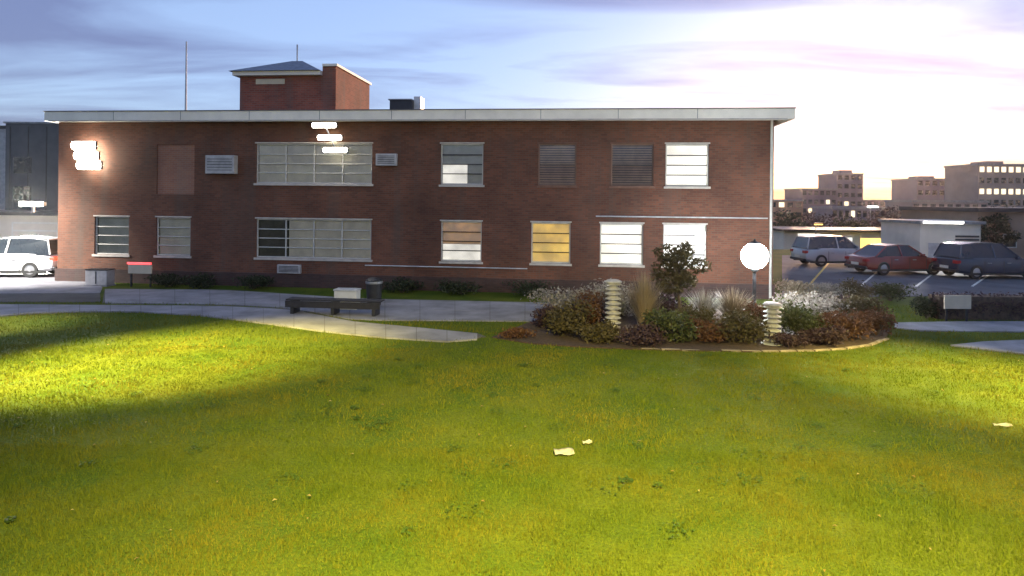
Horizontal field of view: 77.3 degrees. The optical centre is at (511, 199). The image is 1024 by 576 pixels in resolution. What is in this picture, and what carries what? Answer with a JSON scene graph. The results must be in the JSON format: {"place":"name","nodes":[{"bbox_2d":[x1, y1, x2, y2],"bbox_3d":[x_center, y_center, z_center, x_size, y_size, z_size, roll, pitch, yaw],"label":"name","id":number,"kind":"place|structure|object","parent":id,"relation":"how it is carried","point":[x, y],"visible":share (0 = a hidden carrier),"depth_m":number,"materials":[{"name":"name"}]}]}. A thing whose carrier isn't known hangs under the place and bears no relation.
{"place":"outdoors","nodes":[
{"label":"outdoors","id":0,"kind":"place"},
{"bbox_2d":[3,121,58,209],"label":"dark building","id":1,"kind":"structure","parent":0,"point":[31,159],"depth_m":44.00,"materials":[{"name":"grey metal"}]},
{"bbox_2d":[13,186,30,201],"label":"window","id":2,"kind":"structure","parent":1,"relation":"in","point":[20,193],"depth_m":43.95,"materials":[{"name":"grey glass"}]},
{"bbox_2d":[14,157,31,172],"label":"window","id":3,"kind":"structure","parent":1,"relation":"in","point":[21,164],"depth_m":43.95,"materials":[{"name":"grey glass"}]},
{"bbox_2d":[0,294,100,301],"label":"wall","id":4,"kind":"structure","parent":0,"point":[50,297],"depth_m":21.77,"materials":[{"name":"concrete"}]},
{"bbox_2d":[0,271,101,293],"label":"driveway","id":5,"kind":"structure","parent":0,"point":[21,283],"depth_m":24.55,"materials":[{"name":"concrete"}]},
{"bbox_2d":[0,236,57,277],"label":"parked car","id":6,"kind":"object","parent":5,"relation":"on","point":[30,256],"visible":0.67,"depth_m":27.00,"materials":[{"name":"white paint"}]},
{"bbox_2d":[0,304,485,342],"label":"path","id":7,"kind":"structure","parent":0,"point":[280,317],"depth_m":18.47,"materials":[{"name":"concrete"}]},
{"bbox_2d":[102,289,556,321],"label":"pavement","id":8,"kind":"structure","parent":0,"point":[430,310],"depth_m":20.91,"materials":[{"name":"concrete"}]},
{"bbox_2d":[285,297,384,315],"bbox_3d":[-5.297,3.187,19.161,2.900,0.440,0.490,1,0,6],"label":"bench","id":9,"kind":"object","parent":8,"relation":"on","point":[296,304],"visible":1,"depth_m":18.96,"materials":[{"name":"grey wood"}]},
{"bbox_2d":[333,288,360,309],"bbox_3d":[-5.175,3.103,20.108,0.760,0.630,0.440,1,0,6],"label":"white box","id":10,"kind":"object","parent":8,"relation":"on","point":[346,292],"visible":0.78,"depth_m":19.92,"materials":[{"name":"metal"}]},
{"bbox_2d":[365,277,382,304],"bbox_3d":[-4.506,2.975,20.916,0.572,0.900,0.563,1,0,0],"label":"litter bin","id":11,"kind":"object","parent":8,"relation":"on","point":[373,287],"visible":0.92,"depth_m":20.71,"materials":[{"name":"metal"}]},
{"bbox_2d":[0,249,1023,575],"bbox_3d":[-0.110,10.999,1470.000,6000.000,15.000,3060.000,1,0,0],"label":"ground","id":12,"kind":"structure","parent":0,"point":[678,561],"depth_m":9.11,"materials":[{"name":"green plant"}]},
{"bbox_2d":[0,125,5,209],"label":"grey building","id":13,"kind":"structure","parent":12,"relation":"on","point":[2,161],"depth_m":60.00,"materials":[{"name":"concrete"}]},
{"bbox_2d":[0,210,57,236],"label":"garage","id":14,"kind":"structure","parent":12,"relation":"on","point":[28,223],"depth_m":36.97,"materials":[{"name":"metal"}]},
{"bbox_2d":[19,201,46,211],"bbox_3d":[-27.406,0.398,36.593,1.400,0.618,0.255,1,0,0],"label":"strip lamp","id":15,"kind":"object","parent":14,"relation":"attached to","point":[31,204],"visible":1,"depth_m":36.47,"materials":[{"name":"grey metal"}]},
{"bbox_2d":[11,222,57,236],"bbox_3d":[-27.566,2.239,36.976,2.700,1.930,0.042,1,0,0],"label":"door","id":16,"kind":"structure","parent":14,"relation":"in","point":[18,228],"depth_m":36.96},
{"bbox_2d":[84,268,115,286],"bbox_3d":[-16.068,3.022,24.961,0.960,0.675,0.500,1,0,6],"label":"service cabinet","id":17,"kind":"object","parent":12,"relation":"on","point":[103,277],"visible":0.98,"depth_m":24.75,"materials":[{"name":"grey metal"}]},
{"bbox_2d":[127,262,151,286],"bbox_3d":[-14.363,2.892,24.705,1.000,0.968,0.120,1,0,6],"label":"sign","id":18,"kind":"object","parent":12,"relation":"on","point":[139,267],"visible":0.98,"depth_m":24.66,"materials":[{"name":"grey metal"}]},
{"bbox_2d":[142,272,186,286],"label":"shrub","id":19,"kind":"object","parent":12,"relation":"on","point":[164,280],"visible":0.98,"depth_m":24.64,"materials":[{"name":"green plant"}]},
{"bbox_2d":[180,272,218,288],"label":"shrub","id":20,"kind":"object","parent":12,"relation":"on","point":[198,280],"visible":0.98,"depth_m":24.39,"materials":[{"name":"green plant"}]},
{"bbox_2d":[231,274,274,288],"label":"shrub","id":21,"kind":"object","parent":12,"relation":"on","point":[256,281],"visible":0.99,"depth_m":24.29,"materials":[{"name":"green plant"}]},
{"bbox_2d":[382,276,425,292],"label":"shrub","id":22,"kind":"object","parent":12,"relation":"on","point":[403,285],"visible":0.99,"depth_m":23.85,"materials":[{"name":"green plant"}]},
{"bbox_2d":[43,41,795,298],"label":"brick building","id":23,"kind":"structure","parent":12,"relation":"on","point":[260,182],"depth_m":24.62,"materials":[{"name":"brick"}]},
{"bbox_2d":[71,141,102,168],"bbox_3d":[-16.947,-1.783,25.658,1.281,1.123,0.597,1,0,6],"label":"floodlight","id":24,"kind":"object","parent":23,"relation":"attached to","point":[87,154],"visible":1,"depth_m":25.40,"materials":[{"name":"metal"}]},
{"bbox_2d":[92,215,129,256],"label":"window","id":25,"kind":"structure","parent":23,"relation":"in","point":[113,235],"depth_m":26.03,"materials":[{"name":"glass"}]},
{"bbox_2d":[153,216,191,257],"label":"window","id":26,"kind":"structure","parent":23,"relation":"in","point":[174,236],"depth_m":25.76,"materials":[{"name":"glass"}]},
{"bbox_2d":[254,217,371,261],"bbox_3d":[-7.746,1.538,25.301,4.795,1.668,0.700,1,0,6],"label":"window","id":27,"kind":"structure","parent":23,"relation":"in","point":[298,239],"depth_m":25.15,"materials":[{"name":"glass"}]},
{"bbox_2d":[254,142,372,185],"bbox_3d":[-7.755,-1.408,25.074,4.828,1.700,0.240,1,0,6],"label":"window","id":28,"kind":"structure","parent":23,"relation":"in","point":[278,163],"depth_m":25.16,"materials":[{"name":"glass"}]},
{"bbox_2d":[310,122,348,152],"bbox_3d":[-6.967,-2.394,24.655,1.484,1.147,0.547,1,0,6],"label":"floodlight","id":29,"kind":"object","parent":23,"relation":"attached to","point":[332,138],"visible":1,"depth_m":24.43,"materials":[{"name":"metal"}]},
{"bbox_2d":[439,220,482,263],"bbox_3d":[-1.911,1.596,24.700,1.697,1.668,0.700,1,0,6],"label":"window","id":30,"kind":"structure","parent":23,"relation":"in","point":[462,239],"depth_m":24.56,"materials":[{"name":"glass"}]},
{"bbox_2d":[439,142,484,186],"bbox_3d":[-1.881,-1.349,24.700,1.759,1.700,0.700,1,0,6],"label":"window","id":31,"kind":"structure","parent":23,"relation":"in","point":[461,162],"depth_m":24.56,"materials":[{"name":"glass"}]},
{"bbox_2d":[529,221,571,265],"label":"window","id":32,"kind":"structure","parent":23,"relation":"in","point":[550,240],"depth_m":24.20,"materials":[{"name":"glass"}]},
{"bbox_2d":[536,142,576,187],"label":"window","id":33,"kind":"structure","parent":23,"relation":"in","point":[557,160],"depth_m":24.19,"materials":[{"name":"grey glass"}]},
{"bbox_2d":[598,222,644,267],"bbox_3d":[4.101,1.657,24.080,1.706,1.668,0.700,1,0,6],"label":"window","id":34,"kind":"structure","parent":23,"relation":"in","point":[621,243],"depth_m":23.94,"materials":[{"name":"glass"}]},
{"bbox_2d":[609,142,654,187],"bbox_3d":[4.496,-1.286,24.043,1.672,1.700,0.700,1,0,6],"label":"window","id":35,"kind":"structure","parent":23,"relation":"in","point":[631,162],"depth_m":23.90,"materials":[{"name":"grey glass"}]},
{"bbox_2d":[661,223,707,268],"bbox_3d":[6.387,1.679,23.845,1.675,1.668,0.700,1,0,6],"label":"window","id":36,"kind":"structure","parent":23,"relation":"in","point":[673,233],"depth_m":23.69,"materials":[{"name":"glass"}]},
{"bbox_2d":[664,142,710,188],"bbox_3d":[6.450,-1.266,23.610,1.674,1.700,0.240,1,0,6],"label":"window","id":37,"kind":"structure","parent":23,"relation":"in","point":[686,162],"depth_m":23.69,"materials":[{"name":"glass"}]},
{"bbox_2d":[433,277,483,295],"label":"shrub","id":38,"kind":"object","parent":12,"relation":"on","point":[459,288],"visible":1,"depth_m":23.34,"materials":[{"name":"green plant"}]},
{"bbox_2d":[0,340,1023,539],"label":"clover","id":39,"kind":"object","parent":12,"relation":"on","point":[622,480],"visible":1,"depth_m":9.86,"materials":[{"name":"green plant"}]},
{"bbox_2d":[14,344,1018,571],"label":"weeds","id":40,"kind":"object","parent":12,"relation":"on","point":[431,480],"visible":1,"depth_m":9.38,"materials":[{"name":"green plant"}]},
{"bbox_2d":[502,278,557,297],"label":"shrub","id":41,"kind":"object","parent":12,"relation":"on","point":[529,286],"visible":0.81,"depth_m":23.25,"materials":[{"name":"green plant"}]},
{"bbox_2d":[554,447,574,454],"bbox_3d":[0.714,3.449,8.780,0.271,0.046,0.131,1,6,-6],"label":"paper scrap","id":42,"kind":"object","parent":12,"relation":"on","point":[567,451],"visible":1,"depth_m":8.78,"materials":[{"name":"white paper"}]},
{"bbox_2d":[492,307,888,351],"bbox_3d":[5.019,3.575,17.990,11.052,0.110,6.114,1,0,0],"label":"planting bed","id":43,"kind":"object","parent":12,"relation":"on","point":[541,337],"visible":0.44,"depth_m":15.73,"materials":[{"name":"brown soil"}]},
{"bbox_2d":[495,326,536,338],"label":"shrub","id":44,"kind":"object","parent":43,"relation":"on","point":[514,331],"visible":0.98,"depth_m":16.09,"materials":[{"name":"brown plant"}]},
{"bbox_2d":[530,303,559,327],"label":"shrub","id":45,"kind":"object","parent":43,"relation":"on","point":[540,315],"visible":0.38,"depth_m":17.37,"materials":[{"name":"brown plant"}]},
{"bbox_2d":[543,299,597,338],"bbox_3d":[1.441,3.049,16.337,1.385,1.045,1.545,1,0,40],"label":"shrub","id":46,"kind":"object","parent":43,"relation":"on","point":[564,322],"visible":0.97,"depth_m":16.19,"materials":[{"name":"green plant"}]},
{"bbox_2d":[520,282,621,315],"bbox_3d":[1.782,3.022,19.355,3.116,1.114,2.313,1,0,-5],"label":"shrub","id":47,"kind":"object","parent":43,"relation":"on","point":[559,301],"visible":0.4,"depth_m":19.10,"materials":[{"name":"plant"}]},
{"bbox_2d":[569,288,608,324],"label":"shrub","id":48,"kind":"object","parent":43,"relation":"on","point":[600,309],"visible":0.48,"depth_m":17.76,"materials":[{"name":"brown plant"}]},
{"bbox_2d":[570,319,618,343],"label":"shrub","id":49,"kind":"object","parent":43,"relation":"on","point":[601,332],"visible":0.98,"depth_m":15.66,"materials":[{"name":"green plant"}]},
{"bbox_2d":[586,278,635,316],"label":"shrub","id":50,"kind":"object","parent":43,"relation":"on","point":[625,304],"visible":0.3,"depth_m":19.15,"materials":[{"name":"plant"}]},
{"bbox_2d":[605,279,621,337],"bbox_3d":[2.606,2.801,16.497,0.525,1.510,0.525,1,0,0],"label":"slatted bollard","id":51,"kind":"object","parent":43,"relation":"on","point":[613,298],"visible":0.76,"depth_m":16.38,"materials":[{"name":"metal"}]},
{"bbox_2d":[613,321,672,347],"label":"shrub","id":52,"kind":"object","parent":43,"relation":"on","point":[642,334],"visible":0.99,"depth_m":15.44,"materials":[{"name":"brown plant"}]},
{"bbox_2d":[621,271,668,328],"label":"ornamental grass","id":53,"kind":"object","parent":43,"relation":"on","point":[643,300],"depth_m":16.71,"materials":[{"name":"beige plant"}]},
{"bbox_2d":[633,284,690,315],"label":"shrub","id":54,"kind":"object","parent":43,"relation":"on","point":[669,303],"visible":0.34,"depth_m":18.61,"materials":[{"name":"green plant"}]},
{"bbox_2d":[640,307,702,343],"bbox_3d":[4.008,3.143,16.176,1.555,0.912,1.820,1,0,4],"label":"shrub","id":55,"kind":"object","parent":43,"relation":"on","point":[670,321],"visible":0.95,"depth_m":15.88,"materials":[{"name":"green plant"}]},
{"bbox_2d":[650,240,711,310],"bbox_3d":[4.562,2.375,18.055,1.770,2.545,1.669,1,0,44],"label":"tree","id":56,"kind":"object","parent":43,"relation":"on","point":[678,275],"visible":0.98,"depth_m":17.87,"materials":[{"name":"green plant"}]},
{"bbox_2d":[673,303,718,331],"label":"shrub","id":57,"kind":"object","parent":43,"relation":"on","point":[702,315],"visible":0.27,"depth_m":16.63,"materials":[{"name":"green plant"}]},
{"bbox_2d":[684,287,722,314],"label":"ornamental grass","id":58,"kind":"object","parent":43,"relation":"on","point":[701,300],"depth_m":17.91,"materials":[{"name":"white plant"}]},
{"bbox_2d":[684,315,732,342],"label":"shrub","id":59,"kind":"object","parent":43,"relation":"on","point":[704,332],"visible":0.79,"depth_m":15.73,"materials":[{"name":"brown plant"}]},
{"bbox_2d":[705,285,760,321],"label":"ornamental grass","id":60,"kind":"object","parent":43,"relation":"on","point":[728,302],"depth_m":17.54,"materials":[{"name":"beige plant"}]},
{"bbox_2d":[706,306,770,344],"bbox_3d":[5.622,3.165,16.002,1.616,0.900,1.566,1,0,10],"label":"shrub","id":61,"kind":"object","parent":43,"relation":"on","point":[743,326],"visible":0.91,"depth_m":15.69,"materials":[{"name":"green plant"}]},
{"bbox_2d":[741,239,768,304],"bbox_3d":[7.417,2.394,19.585,0.800,2.400,0.800,1,0,0],"label":"globe lamp","id":62,"kind":"object","parent":43,"relation":"on","point":[754,256],"visible":0.91,"depth_m":19.36,"materials":[{"name":"glass"}]},
{"bbox_2d":[736,298,780,328],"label":"shrub","id":63,"kind":"object","parent":43,"relation":"on","point":[757,309],"visible":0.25,"depth_m":17.27,"materials":[{"name":"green plant"}]},
{"bbox_2d":[761,302,782,345],"bbox_3d":[6.405,3.054,15.753,0.525,1.080,0.525,1,0,0],"label":"slatted bollard","id":64,"kind":"object","parent":43,"relation":"on","point":[772,312],"visible":0.89,"depth_m":15.64,"materials":[{"name":"metal"}]},
{"bbox_2d":[764,328,812,348],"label":"shrub","id":65,"kind":"object","parent":43,"relation":"on","point":[785,339],"visible":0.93,"depth_m":15.38,"materials":[{"name":"brown plant"}]},
{"bbox_2d":[777,298,832,337],"bbox_3d":[7.307,3.072,16.322,1.552,1.116,1.543,1,0,-40],"label":"shrub","id":66,"kind":"object","parent":43,"relation":"on","point":[795,318],"visible":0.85,"depth_m":16.11,"materials":[{"name":"green plant"}]},
{"bbox_2d":[769,290,854,314],"bbox_3d":[8.828,3.094,18.711,2.060,1.110,2.704,1,0,-29],"label":"shrub","id":67,"kind":"object","parent":43,"relation":"on","point":[828,303],"visible":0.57,"depth_m":18.51,"materials":[{"name":"white plant"}]},
{"bbox_2d":[794,324,849,345],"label":"shrub","id":68,"kind":"object","parent":43,"relation":"on","point":[830,336],"visible":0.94,"depth_m":15.58,"materials":[{"name":"brown plant"}]},
{"bbox_2d":[823,294,857,315],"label":"shrub","id":69,"kind":"object","parent":43,"relation":"on","point":[840,300],"visible":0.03,"depth_m":18.77,"materials":[{"name":"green plant"}]},
{"bbox_2d":[813,308,876,340],"bbox_3d":[8.499,3.205,16.404,1.570,0.876,1.721,1,0,33],"label":"shrub","id":70,"kind":"object","parent":43,"relation":"on","point":[844,321],"visible":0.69,"depth_m":16.17,"materials":[{"name":"brown plant"}]},
{"bbox_2d":[821,291,894,319],"bbox_3d":[9.726,3.091,17.953,1.495,1.126,1.707,1,0,-32],"label":"shrub","id":71,"kind":"object","parent":43,"relation":"on","point":[864,303],"visible":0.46,"depth_m":17.72,"materials":[{"name":"brown plant"}]},
{"bbox_2d":[855,306,898,335],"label":"shrub","id":72,"kind":"object","parent":43,"relation":"on","point":[879,320],"visible":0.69,"depth_m":16.82,"materials":[{"name":"brown plant"}]},
{"bbox_2d":[642,338,888,352],"bbox_3d":[6.476,3.562,15.407,6.844,0.085,0.938,1,0,-12],"label":"bed edging","id":73,"kind":"object","parent":12,"relation":"on","point":[859,346],"visible":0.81,"depth_m":15.07,"materials":[{"name":"concrete"}]},
{"bbox_2d":[773,199,803,225],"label":"town building","id":74,"kind":"structure","parent":12,"relation":"on","point":[792,205],"depth_m":200.00,"materials":[{"name":"concrete"}]},
{"bbox_2d":[773,208,813,226],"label":"tree","id":75,"kind":"object","parent":12,"relation":"on","point":[787,221],"visible":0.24,"depth_m":75.92,"materials":[{"name":"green plant"}]},
{"bbox_2d":[774,278,818,297],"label":"shrub","id":76,"kind":"object","parent":12,"relation":"on","point":[791,285],"visible":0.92,"depth_m":23.37,"materials":[{"name":"white plant"}]},
{"bbox_2d":[784,188,837,224],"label":"town building","id":77,"kind":"structure","parent":12,"relation":"on","point":[810,197],"depth_m":225.00,"materials":[{"name":"concrete"}]},
{"bbox_2d":[797,211,841,226],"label":"tree","id":78,"kind":"object","parent":12,"relation":"on","point":[812,220],"visible":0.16,"depth_m":77.58,"materials":[{"name":"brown plant"}]},
{"bbox_2d":[773,226,880,248],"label":"shop row","id":79,"kind":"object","parent":12,"relation":"on","point":[784,237],"visible":0.26,"depth_m":64.00,"materials":[{"name":"concrete"}]},
{"bbox_2d":[797,233,820,235],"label":"window","id":80,"kind":"structure","parent":79,"relation":"in","point":[798,234],"depth_m":63.94,"materials":[{"name":"white glass"}]},
{"bbox_2d":[859,237,880,247],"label":"window","id":81,"kind":"structure","parent":79,"relation":"in","point":[863,241],"depth_m":63.94,"materials":[{"name":"yellow glass"}]},
{"bbox_2d":[799,281,856,297],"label":"shrub","id":82,"kind":"object","parent":12,"relation":"on","point":[827,288],"visible":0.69,"depth_m":23.48,"materials":[{"name":"grey plant"}]},
{"bbox_2d":[817,170,863,206],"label":"town building","id":83,"kind":"structure","parent":12,"relation":"on","point":[848,184],"depth_m":230.00,"materials":[{"name":"concrete"}]},
{"bbox_2d":[811,206,885,226],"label":"town building","id":84,"kind":"structure","parent":12,"relation":"on","point":[855,213],"depth_m":150.00,"materials":[{"name":"concrete"}]},
{"bbox_2d":[832,215,870,226],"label":"tree","id":85,"kind":"object","parent":12,"relation":"on","point":[855,223],"visible":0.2,"depth_m":75.97,"materials":[{"name":"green plant"}]},
{"bbox_2d":[835,277,879,297],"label":"shrub","id":86,"kind":"object","parent":12,"relation":"on","point":[860,288],"visible":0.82,"depth_m":23.14,"materials":[{"name":"green plant"}]},
{"bbox_2d":[867,205,877,224],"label":"street lamp","id":87,"kind":"object","parent":12,"relation":"on","point":[870,206],"visible":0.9,"depth_m":79.88,"materials":[{"name":"grey metal"}]},
{"bbox_2d":[863,200,884,206],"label":"town building","id":88,"kind":"structure","parent":12,"relation":"on","point":[880,203],"depth_m":259.95,"materials":[{"name":"concrete"}]},
{"bbox_2d":[860,205,901,226],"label":"tree","id":89,"kind":"object","parent":12,"relation":"on","point":[876,222],"visible":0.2,"depth_m":79.71,"materials":[{"name":"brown plant"}]},
{"bbox_2d":[868,279,919,301],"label":"shrub","id":90,"kind":"object","parent":12,"relation":"on","point":[890,291],"visible":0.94,"depth_m":22.92,"materials":[{"name":"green plant"}]},
{"bbox_2d":[782,255,1023,296],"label":"parking lot","id":91,"kind":"structure","parent":12,"relation":"on","point":[834,273],"depth_m":29.49,"materials":[{"name":"grey asphalt"}]},
{"bbox_2d":[810,263,828,283],"bbox_3d":[16.088,3.635,33.176,0.100,0.001,15.072,1,0,30],"label":"parking line","id":92,"kind":"object","parent":91,"relation":"on","point":[818,274],"visible":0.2,"depth_m":31.57,"materials":[{"name":"yellow paint"}]},
{"bbox_2d":[790,234,860,266],"bbox_3d":[18.169,2.817,35.931,4.550,1.689,1.960,1,0,-4],"label":"parked car","id":93,"kind":"object","parent":91,"relation":"on","point":[820,250],"visible":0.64,"depth_m":35.10,"materials":[{"name":"silver metal"}]},
{"bbox_2d":[844,243,939,274],"bbox_3d":[19.248,2.934,32.118,4.550,1.478,1.960,1,0,-8],"label":"parked car","id":94,"kind":"object","parent":91,"relation":"on","point":[882,258],"visible":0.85,"depth_m":31.31,"materials":[{"name":"red paint"}]},
{"bbox_2d":[878,219,985,257],"bbox_3d":[26.017,2.507,39.910,3.910,2.507,4.380,1,0,0],"label":"cream kiosk","id":95,"kind":"object","parent":91,"relation":"on","point":[926,237],"visible":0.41,"depth_m":38.00,"materials":[{"name":"grey metal"}]},
{"bbox_2d":[928,243,939,257],"bbox_3d":[25.206,3.142,37.983,1.000,1.180,0.027,1,0,0],"label":"door","id":96,"kind":"structure","parent":95,"relation":"in","point":[932,247],"depth_m":37.97,"materials":[{"name":"grey metal"}]},
{"bbox_2d":[931,241,1023,278],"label":"parked car","id":97,"kind":"object","parent":91,"relation":"on","point":[974,260],"visible":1,"depth_m":29.94,"materials":[{"name":"blue paint"}]},
{"bbox_2d":[978,213,1022,243],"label":"tree","id":98,"kind":"object","parent":91,"relation":"on","point":[997,229],"visible":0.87,"depth_m":40.30,"materials":[{"name":"green plant"}]},
{"bbox_2d":[891,176,944,199],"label":"town building","id":99,"kind":"structure","parent":12,"relation":"on","point":[921,188],"depth_m":210.00,"materials":[{"name":"concrete"}]},
{"bbox_2d":[909,293,941,317],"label":"shrub","id":100,"kind":"object","parent":12,"relation":"on","point":[925,306],"visible":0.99,"depth_m":19.40,"materials":[{"name":"green plant"}]},
{"bbox_2d":[884,200,989,218],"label":"town building","id":101,"kind":"structure","parent":12,"relation":"on","point":[945,203],"depth_m":140.00,"materials":[{"name":"concrete"}]},
{"bbox_2d":[944,295,970,320],"bbox_3d":[13.216,3.239,19.012,0.800,0.827,0.080,1,0,0],"label":"notice sign","id":102,"kind":"object","parent":12,"relation":"on","point":[957,301],"visible":0.94,"depth_m":18.97,"materials":[{"name":"metal"}]},
{"bbox_2d":[894,321,1023,332],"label":"footpath","id":103,"kind":"structure","parent":12,"relation":"on","point":[986,326],"depth_m":18.21,"materials":[{"name":"concrete"}]},
{"bbox_2d":[899,206,1023,258],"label":"tan building","id":104,"kind":"structure","parent":12,"relation":"on","point":[1016,215],"depth_m":41.18,"materials":[{"name":"paint"}]},
{"bbox_2d":[1002,234,1016,247],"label":"window","id":105,"kind":"structure","parent":104,"relation":"in","point":[1010,244],"depth_m":40.94,"materials":[{"name":"grey glass"}]},
{"bbox_2d":[928,290,1023,319],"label":"hedge","id":106,"kind":"object","parent":12,"relation":"on","point":[997,307],"visible":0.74,"depth_m":19.45,"materials":[{"name":"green plant"}]},
{"bbox_2d":[944,161,1023,207],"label":"town building","id":107,"kind":"structure","parent":12,"relation":"on","point":[996,183],"depth_m":180.00,"materials":[{"name":"concrete"}]},
{"bbox_2d":[993,423,1012,426],"bbox_3d":[7.680,3.518,10.023,0.281,0.046,0.052,1,6,3],"label":"paper scrap","id":108,"kind":"object","parent":12,"relation":"on","point":[1005,424],"visible":1,"depth_m":10.02,"materials":[{"name":"white paper"}]},
{"bbox_2d":[0,0,1023,199],"label":"sky","id":109,"kind":"structure","parent":0,"point":[884,91],"materials":[{"name":"blue"}]},
{"bbox_2d":[950,340,1023,354],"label":"side path","id":110,"kind":"structure","parent":0,"point":[1013,346],"depth_m":15.73,"materials":[{"name":"concrete"}]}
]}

